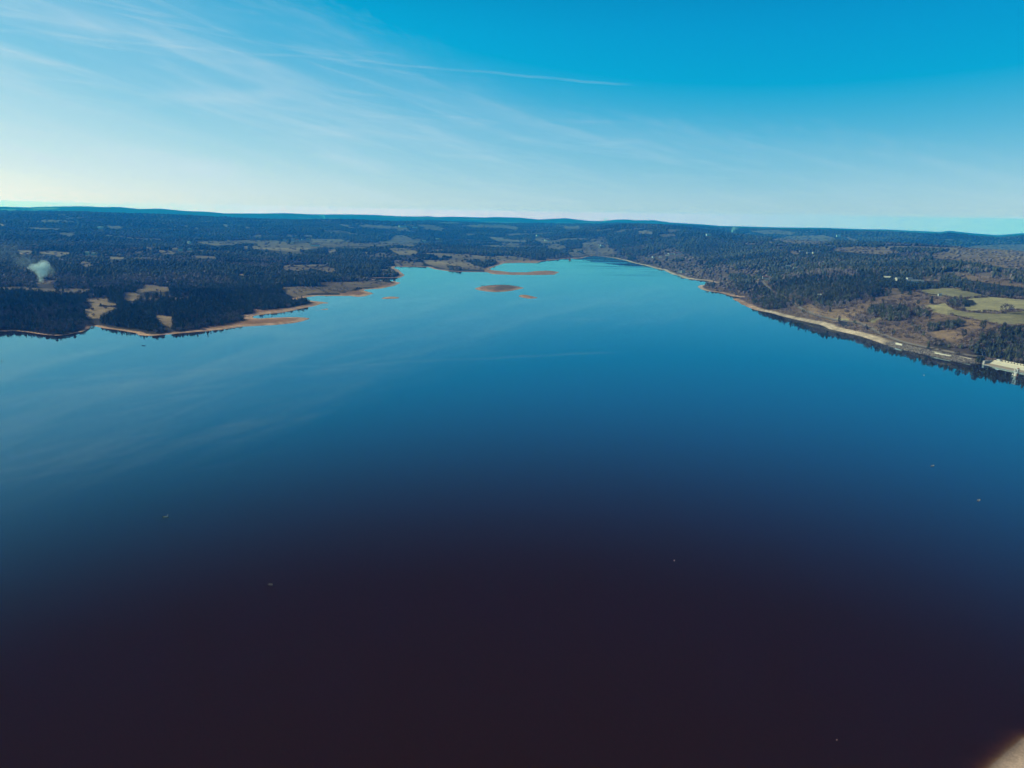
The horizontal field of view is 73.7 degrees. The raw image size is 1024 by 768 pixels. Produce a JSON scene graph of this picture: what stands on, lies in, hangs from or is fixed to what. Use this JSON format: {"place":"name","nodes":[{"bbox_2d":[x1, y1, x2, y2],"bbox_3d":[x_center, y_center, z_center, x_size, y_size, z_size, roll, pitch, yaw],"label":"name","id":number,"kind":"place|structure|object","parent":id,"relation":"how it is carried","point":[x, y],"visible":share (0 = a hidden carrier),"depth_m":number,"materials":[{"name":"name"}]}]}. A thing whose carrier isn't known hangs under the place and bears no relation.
{"place":"outdoors","nodes":[
{"label":"outdoors","id":0,"kind":"place"},
{"bbox_2d":[0,206,1023,767],"bbox_3d":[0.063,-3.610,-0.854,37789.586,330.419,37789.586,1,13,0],"label":"terrain","id":1,"kind":"structure","parent":0,"point":[464,562],"depth_m":338.66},
{"bbox_2d":[0,210,1023,360],"bbox_3d":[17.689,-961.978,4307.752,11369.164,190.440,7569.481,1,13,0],"label":"conifer forest","id":2,"kind":"object","parent":1,"relation":"on","point":[364,265],"visible":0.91,"depth_m":2208.05,"materials":[{"name":"green plant"}]},
{"bbox_2d":[0,210,1023,361],"bbox_3d":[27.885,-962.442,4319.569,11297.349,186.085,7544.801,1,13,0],"label":"bare woodland","id":3,"kind":"object","parent":1,"relation":"on","point":[144,279],"visible":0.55,"depth_m":1936.88,"materials":[{"name":"brown plant"}]},
{"bbox_2d":[3,223,1023,359],"bbox_3d":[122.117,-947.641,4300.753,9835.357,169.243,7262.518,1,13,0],"label":"scrub","id":4,"kind":"object","parent":1,"relation":"on","point":[858,301],"visible":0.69,"depth_m":1953.70,"materials":[{"name":"brown plant"}]},
{"bbox_2d":[906,279,923,282],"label":"house","id":5,"kind":"structure","parent":1,"relation":"on","point":[913,280],"depth_m":1345.66,"materials":[{"name":"white paint"}]},
{"bbox_2d":[883,341,981,362],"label":"shore rubble","id":6,"kind":"object","parent":1,"relation":"on","point":[920,350],"visible":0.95,"depth_m":847.33,"materials":[{"name":"grey stone"}]},
{"bbox_2d":[954,307,1005,313],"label":"hedge","id":7,"kind":"object","parent":1,"relation":"on","point":[982,310],"visible":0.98,"depth_m":991.40,"materials":[{"name":"green plant"}]},
{"bbox_2d":[979,319,986,329],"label":"pine tree","id":8,"kind":"object","parent":1,"relation":"on","point":[984,322],"visible":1,"depth_m":870.30,"materials":[{"name":"green plant"}]},
{"bbox_2d":[964,294,1022,299],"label":"hedge","id":9,"kind":"object","parent":1,"relation":"on","point":[1021,298],"visible":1,"depth_m":1122.40,"materials":[{"name":"green plant"}]},
{"bbox_2d":[982,360,1023,372],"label":"dam","id":10,"kind":"structure","parent":1,"relation":"on","point":[1006,365],"depth_m":772.34,"materials":[{"name":"grey concrete"}]},
{"bbox_2d":[1000,303,1014,313],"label":"bare tree","id":11,"kind":"object","parent":1,"relation":"on","point":[1006,306],"visible":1,"depth_m":960.30,"materials":[{"name":"grey plant"}]},
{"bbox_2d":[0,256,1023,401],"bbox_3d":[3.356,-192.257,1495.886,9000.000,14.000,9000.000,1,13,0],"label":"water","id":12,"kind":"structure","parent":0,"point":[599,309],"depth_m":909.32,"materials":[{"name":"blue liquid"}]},
{"bbox_2d":[1012,368,1022,376],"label":"intake tower","id":13,"kind":"structure","parent":12,"relation":"in","point":[1016,373],"depth_m":725.17,"materials":[{"name":"concrete"}]},
{"bbox_2d":[0,0,1023,234],"label":"sky","id":14,"kind":"structure","parent":0,"point":[848,114],"materials":[{"name":"blue"}]},
{"bbox_2d":[785,297,976,356],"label":"lakeside road","id":15,"kind":"structure","parent":0,"point":[870,328],"depth_m":948.42,"materials":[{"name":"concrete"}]}
]}

